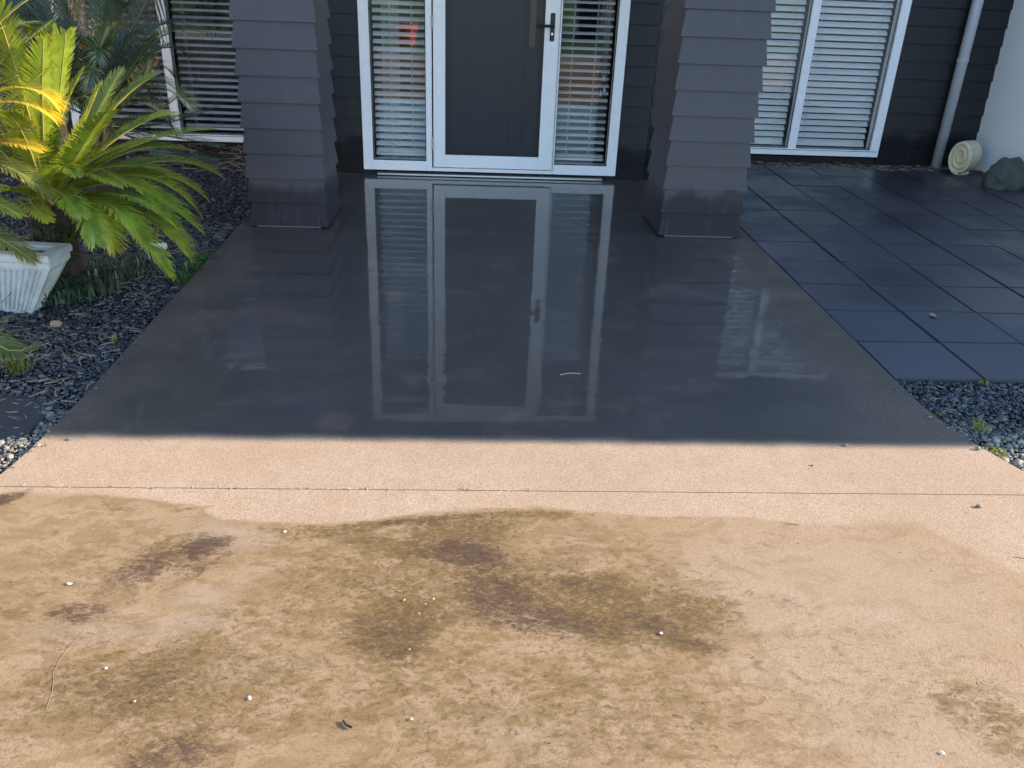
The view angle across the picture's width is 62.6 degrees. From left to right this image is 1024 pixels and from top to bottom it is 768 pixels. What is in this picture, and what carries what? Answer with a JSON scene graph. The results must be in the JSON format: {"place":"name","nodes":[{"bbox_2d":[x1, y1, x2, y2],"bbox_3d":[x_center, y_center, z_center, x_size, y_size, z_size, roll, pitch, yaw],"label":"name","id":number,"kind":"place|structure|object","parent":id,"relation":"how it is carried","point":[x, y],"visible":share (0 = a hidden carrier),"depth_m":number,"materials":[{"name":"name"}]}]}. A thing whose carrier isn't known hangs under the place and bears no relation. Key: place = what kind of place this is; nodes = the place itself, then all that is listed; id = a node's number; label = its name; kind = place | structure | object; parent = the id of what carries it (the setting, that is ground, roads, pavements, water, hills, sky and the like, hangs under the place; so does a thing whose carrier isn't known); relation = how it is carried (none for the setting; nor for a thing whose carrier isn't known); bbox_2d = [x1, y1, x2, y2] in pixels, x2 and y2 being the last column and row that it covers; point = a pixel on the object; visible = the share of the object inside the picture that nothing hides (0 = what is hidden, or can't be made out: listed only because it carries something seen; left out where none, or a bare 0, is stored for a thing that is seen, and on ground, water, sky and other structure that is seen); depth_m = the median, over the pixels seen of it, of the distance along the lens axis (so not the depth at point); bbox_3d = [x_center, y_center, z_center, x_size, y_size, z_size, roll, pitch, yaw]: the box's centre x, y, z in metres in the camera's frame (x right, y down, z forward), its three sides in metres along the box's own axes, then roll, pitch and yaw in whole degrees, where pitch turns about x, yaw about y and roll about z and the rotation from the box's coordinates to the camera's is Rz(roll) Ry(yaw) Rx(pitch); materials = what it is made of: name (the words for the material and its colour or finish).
{"place":"outdoors","nodes":[
{"label":"outdoors","id":0,"kind":"place"},
{"bbox_2d":[0,153,251,235],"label":"gravel","id":1,"kind":"structure","parent":0,"point":[240,211],"depth_m":5.75,"materials":[{"name":"grey gravel"}]},
{"bbox_2d":[13,231,983,467],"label":"loose gravel","id":2,"kind":"structure","parent":0,"point":[928,416],"depth_m":3.16,"materials":[{"name":"grey gravel"}]},
{"bbox_2d":[0,487,1023,767],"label":"driveway","id":3,"kind":"structure","parent":0,"point":[874,631],"depth_m":2.09,"materials":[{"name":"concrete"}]},
{"bbox_2d":[46,629,85,708],"bbox_3d":[-1.029,0.647,1.924,0.026,0.001,0.251,-1,26,-6],"label":"twig","id":4,"kind":"object","parent":3,"relation":"on","point":[58,662],"visible":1,"depth_m":1.94,"materials":[{"name":"brown wood"}]},
{"bbox_2d":[342,720,352,728],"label":"twig","id":5,"kind":"object","parent":3,"relation":"on","point":[347,725],"visible":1,"depth_m":1.80,"materials":[{"name":"wood"}]},
{"bbox_2d":[56,464,1017,765],"bbox_3d":[0.099,0.520,2.265,2.921,0.010,1.214,1,26,-3],"label":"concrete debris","id":6,"kind":"object","parent":3,"relation":"on","point":[360,618],"visible":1,"depth_m":2.04,"materials":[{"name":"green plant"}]},
{"bbox_2d":[0,172,1023,494],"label":"porch slab","id":7,"kind":"structure","parent":0,"point":[412,332],"depth_m":3.41,"materials":[{"name":"concrete"}]},
{"bbox_2d":[0,146,1023,473],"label":"garden soil","id":8,"kind":"structure","parent":0,"point":[2,174],"depth_m":3.57,"materials":[{"name":"black soil"}]},
{"bbox_2d":[0,0,69,362],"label":"cycad","id":9,"kind":"object","parent":8,"relation":"on","point":[9,346],"visible":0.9,"depth_m":3.25,"materials":[{"name":"green plant"}]},
{"bbox_2d":[0,0,171,164],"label":"palm","id":10,"kind":"object","parent":8,"relation":"on","point":[64,132],"visible":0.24,"depth_m":5.72,"materials":[{"name":"green plant"}]},
{"bbox_2d":[0,0,224,239],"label":"cycad","id":11,"kind":"object","parent":8,"relation":"on","point":[93,56],"visible":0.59,"depth_m":4.58,"materials":[{"name":"green plant"}]},
{"bbox_2d":[0,0,226,289],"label":"cycad","id":12,"kind":"object","parent":8,"relation":"on","point":[66,171],"visible":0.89,"depth_m":3.61,"materials":[{"name":"green plant"}]},
{"bbox_2d":[11,234,72,244],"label":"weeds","id":13,"kind":"object","parent":12,"relation":"attached to","point":[31,240],"visible":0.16,"depth_m":3.92,"materials":[{"name":"green plant"}]},
{"bbox_2d":[21,219,71,242],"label":"weeds","id":14,"kind":"object","parent":12,"relation":"attached to","point":[54,230],"visible":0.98,"depth_m":3.88,"materials":[{"name":"green plant"}]},
{"bbox_2d":[51,224,83,241],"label":"weeds","id":15,"kind":"object","parent":12,"relation":"attached to","point":[73,233],"visible":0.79,"depth_m":3.96,"materials":[{"name":"green plant"}]},
{"bbox_2d":[66,246,92,264],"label":"weeds","id":16,"kind":"object","parent":12,"relation":"attached to","point":[70,260],"visible":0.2,"depth_m":4.00,"materials":[{"name":"green plant"}]},
{"bbox_2d":[0,227,230,472],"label":"gravel","id":17,"kind":"structure","parent":8,"relation":"on","point":[73,366],"depth_m":3.67,"materials":[{"name":"grey gravel"}]},
{"bbox_2d":[0,347,59,376],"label":"cycad seedling","id":18,"kind":"object","parent":17,"relation":"on","point":[18,366],"visible":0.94,"depth_m":3.27,"materials":[{"name":"green plant"}]},
{"bbox_2d":[0,396,60,455],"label":"weed mat","id":19,"kind":"object","parent":17,"relation":"on","point":[30,421],"visible":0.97,"depth_m":2.99,"materials":[{"name":"grey fabric"}]},
{"bbox_2d":[0,241,72,313],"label":"planter","id":20,"kind":"object","parent":17,"relation":"on","point":[25,284],"visible":0.93,"depth_m":3.77,"materials":[{"name":"concrete"}]},
{"bbox_2d":[0,268,105,307],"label":"weeds","id":21,"kind":"object","parent":17,"relation":"on","point":[65,283],"visible":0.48,"depth_m":3.95,"materials":[{"name":"green plant"}]},
{"bbox_2d":[50,320,62,326],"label":"fallen leaf","id":22,"kind":"object","parent":17,"relation":"on","point":[54,323],"visible":1,"depth_m":3.71,"materials":[{"name":"beige plant"}]},
{"bbox_2d":[48,253,129,305],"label":"weeds","id":23,"kind":"object","parent":17,"relation":"on","point":[110,279],"visible":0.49,"depth_m":4.10,"materials":[{"name":"green plant"}]},
{"bbox_2d":[108,332,117,343],"bbox_3d":[-1.700,-0.203,3.588,0.052,0.044,0.070,14,29,23],"label":"grass tuft","id":24,"kind":"object","parent":17,"relation":"on","point":[116,339],"visible":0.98,"depth_m":3.58,"materials":[{"name":"green plant"}]},
{"bbox_2d":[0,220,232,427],"bbox_3d":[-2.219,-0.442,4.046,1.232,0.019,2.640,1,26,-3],"label":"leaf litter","id":25,"kind":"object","parent":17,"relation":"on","point":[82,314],"visible":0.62,"depth_m":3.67,"materials":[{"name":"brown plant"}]},
{"bbox_2d":[130,267,143,276],"bbox_3d":[-1.922,-0.582,4.331,0.090,0.048,0.115,-15,31,-31],"label":"grass tuft","id":26,"kind":"object","parent":17,"relation":"on","point":[142,269],"visible":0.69,"depth_m":4.32,"materials":[{"name":"green plant"}]},
{"bbox_2d":[98,251,178,280],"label":"weeds","id":27,"kind":"object","parent":17,"relation":"on","point":[132,268],"visible":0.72,"depth_m":4.36,"materials":[{"name":"green plant"}]},
{"bbox_2d":[81,232,208,297],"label":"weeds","id":28,"kind":"object","parent":17,"relation":"on","point":[148,271],"visible":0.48,"depth_m":4.52,"materials":[{"name":"green plant"}]},
{"bbox_2d":[151,243,166,248],"bbox_3d":[-1.988,-0.775,4.719,0.103,0.035,0.035,6,26,7],"label":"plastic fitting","id":29,"kind":"object","parent":17,"relation":"on","point":[164,244],"visible":0.51,"depth_m":4.71,"materials":[{"name":"white plastic"}]},
{"bbox_2d":[165,270,194,284],"bbox_3d":[-1.670,-0.541,4.249,0.160,0.067,0.157,-7,28,-18],"label":"grass tuft","id":30,"kind":"object","parent":17,"relation":"on","point":[180,278],"visible":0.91,"depth_m":4.25,"materials":[{"name":"green plant"}]},
{"bbox_2d":[175,257,202,274],"bbox_3d":[-1.663,-0.623,4.402,0.179,0.078,0.177,9,27,14],"label":"grass tuft","id":31,"kind":"object","parent":17,"relation":"on","point":[192,268],"visible":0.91,"depth_m":4.38,"materials":[{"name":"green plant"}]},
{"bbox_2d":[188,249,214,262],"bbox_3d":[-1.668,-0.693,4.550,0.148,0.073,0.168,1,26,-3],"label":"grass tuft","id":32,"kind":"object","parent":17,"relation":"on","point":[199,255],"visible":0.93,"depth_m":4.55,"materials":[{"name":"green plant"}]},
{"bbox_2d":[79,141,246,172],"bbox_3d":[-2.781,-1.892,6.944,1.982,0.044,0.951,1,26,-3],"label":"bark mulch","id":33,"kind":"object","parent":8,"relation":"on","point":[212,153],"visible":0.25,"depth_m":6.98,"materials":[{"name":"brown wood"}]},
{"bbox_2d":[0,0,1013,237],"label":"house","id":34,"kind":"structure","parent":8,"relation":"on","point":[684,89],"depth_m":6.28,"materials":[{"name":"grey paint"}]},
{"bbox_2d":[69,0,170,127],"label":"venetian blind","id":35,"kind":"object","parent":34,"relation":"attached to","point":[142,110],"visible":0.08,"depth_m":7.24,"materials":[{"name":"white plastic"}]},
{"bbox_2d":[51,0,243,141],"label":"window frame","id":36,"kind":"structure","parent":34,"relation":"in","point":[167,54],"depth_m":7.18,"materials":[{"name":"white metal"}]},
{"bbox_2d":[170,1,243,130],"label":"venetian blind","id":37,"kind":"object","parent":34,"relation":"attached to","point":[221,126],"visible":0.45,"depth_m":7.19,"materials":[{"name":"white plastic"}]},
{"bbox_2d":[188,0,228,132],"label":"curtain","id":38,"kind":"object","parent":34,"relation":"hanging from","point":[198,13],"visible":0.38,"depth_m":7.37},
{"bbox_2d":[380,0,401,157],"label":"curtain","id":39,"kind":"object","parent":34,"relation":"hanging from","point":[388,67],"visible":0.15,"depth_m":6.49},
{"bbox_2d":[371,0,425,155],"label":"venetian blind","id":40,"kind":"object","parent":34,"relation":"attached to","point":[413,151],"visible":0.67,"depth_m":6.41,"materials":[{"name":"white plastic"}]},
{"bbox_2d":[446,0,544,156],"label":"entry door","id":41,"kind":"structure","parent":34,"relation":"in","point":[494,48],"depth_m":6.32,"materials":[{"name":"metal"}]},
{"bbox_2d":[431,0,560,169],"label":"screen door","id":42,"kind":"structure","parent":34,"relation":"in","point":[551,25],"depth_m":6.32,"materials":[{"name":"grey metal"}]},
{"bbox_2d":[555,0,615,160],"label":"venetian blind","id":43,"kind":"object","parent":34,"relation":"hanging from","point":[584,157],"visible":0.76,"depth_m":6.47,"materials":[{"name":"white plastic"}]},
{"bbox_2d":[750,0,806,144],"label":"venetian blind","id":44,"kind":"object","parent":34,"relation":"attached to","point":[775,115],"visible":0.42,"depth_m":7.39,"materials":[{"name":"white plastic"}]},
{"bbox_2d":[750,0,911,156],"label":"window frame","id":45,"kind":"structure","parent":34,"relation":"in","point":[903,7],"depth_m":7.37,"materials":[{"name":"white metal"}]},
{"bbox_2d":[796,0,894,146],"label":"venetian blind","id":46,"kind":"object","parent":34,"relation":"attached to","point":[831,142],"visible":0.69,"depth_m":7.43,"materials":[{"name":"white plastic"}]},
{"bbox_2d":[751,159,976,170],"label":"bark mulch","id":47,"kind":"object","parent":8,"relation":"on","point":[788,163],"visible":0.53,"depth_m":7.56,"materials":[{"name":"brown wood"}]},
{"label":"joint filler","id":48,"kind":"structure","parent":8,"relation":"on","visible":0},
{"bbox_2d":[23,484,529,492],"bbox_3d":[-0.716,0.323,2.607,1.550,0.011,0.027,1,26,-3],"label":"joint debris","id":49,"kind":"object","parent":48,"relation":"on","point":[237,487],"visible":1,"depth_m":2.60,"materials":[{"name":"plant"}]},
{"bbox_2d":[739,165,1023,387],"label":"paved area","id":50,"kind":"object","parent":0,"point":[878,266],"visible":0.86,"depth_m":5.05,"materials":[{"name":"grey tile"}]},
{"bbox_2d":[948,140,981,174],"bbox_3d":[3.912,-1.957,7.294,0.162,0.292,0.206,-14,31,-30],"label":"spiral ornament","id":51,"kind":"object","parent":50,"relation":"on","point":[964,158],"visible":1,"depth_m":7.24,"materials":[{"name":"beige stone"}]},
{"bbox_2d":[982,157,1023,191],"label":"boulder","id":52,"kind":"object","parent":50,"relation":"on","point":[1004,173],"visible":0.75,"depth_m":6.82,"materials":[{"name":"grey stone"}]},
{"bbox_2d":[897,380,1023,470],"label":"gravel","id":53,"kind":"structure","parent":0,"point":[1000,418],"depth_m":3.30,"materials":[{"name":"grey gravel"}]},
{"bbox_2d":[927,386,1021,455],"bbox_3d":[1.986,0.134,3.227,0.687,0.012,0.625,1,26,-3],"label":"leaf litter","id":54,"kind":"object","parent":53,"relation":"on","point":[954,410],"visible":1,"depth_m":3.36,"materials":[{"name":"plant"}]},
{"bbox_2d":[968,416,993,432],"bbox_3d":[1.753,0.156,3.152,0.096,0.037,0.104,20,31,31],"label":"grass tuft","id":55,"kind":"object","parent":53,"relation":"on","point":[979,423],"visible":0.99,"depth_m":3.15,"materials":[{"name":"green plant"}]},
{"bbox_2d":[979,380,990,385],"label":"grass tuft","id":56,"kind":"object","parent":53,"relation":"on","point":[981,381],"visible":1,"depth_m":3.51,"materials":[{"name":"green plant"}]},
{"bbox_2d":[983,443,1007,457],"bbox_3d":[1.712,0.240,2.988,0.087,0.021,0.086,18,30,28],"label":"grass tuft","id":57,"kind":"object","parent":53,"relation":"on","point":[997,449],"visible":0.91,"depth_m":2.99,"materials":[{"name":"green plant"}]},
{"label":"ground","id":58,"kind":"structure","parent":0,"visible":0},
{"bbox_2d":[973,0,1023,171],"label":"rendered wall","id":59,"kind":"structure","parent":58,"relation":"on","point":[1000,134],"depth_m":7.17,"materials":[{"name":"white paint"}]}
]}

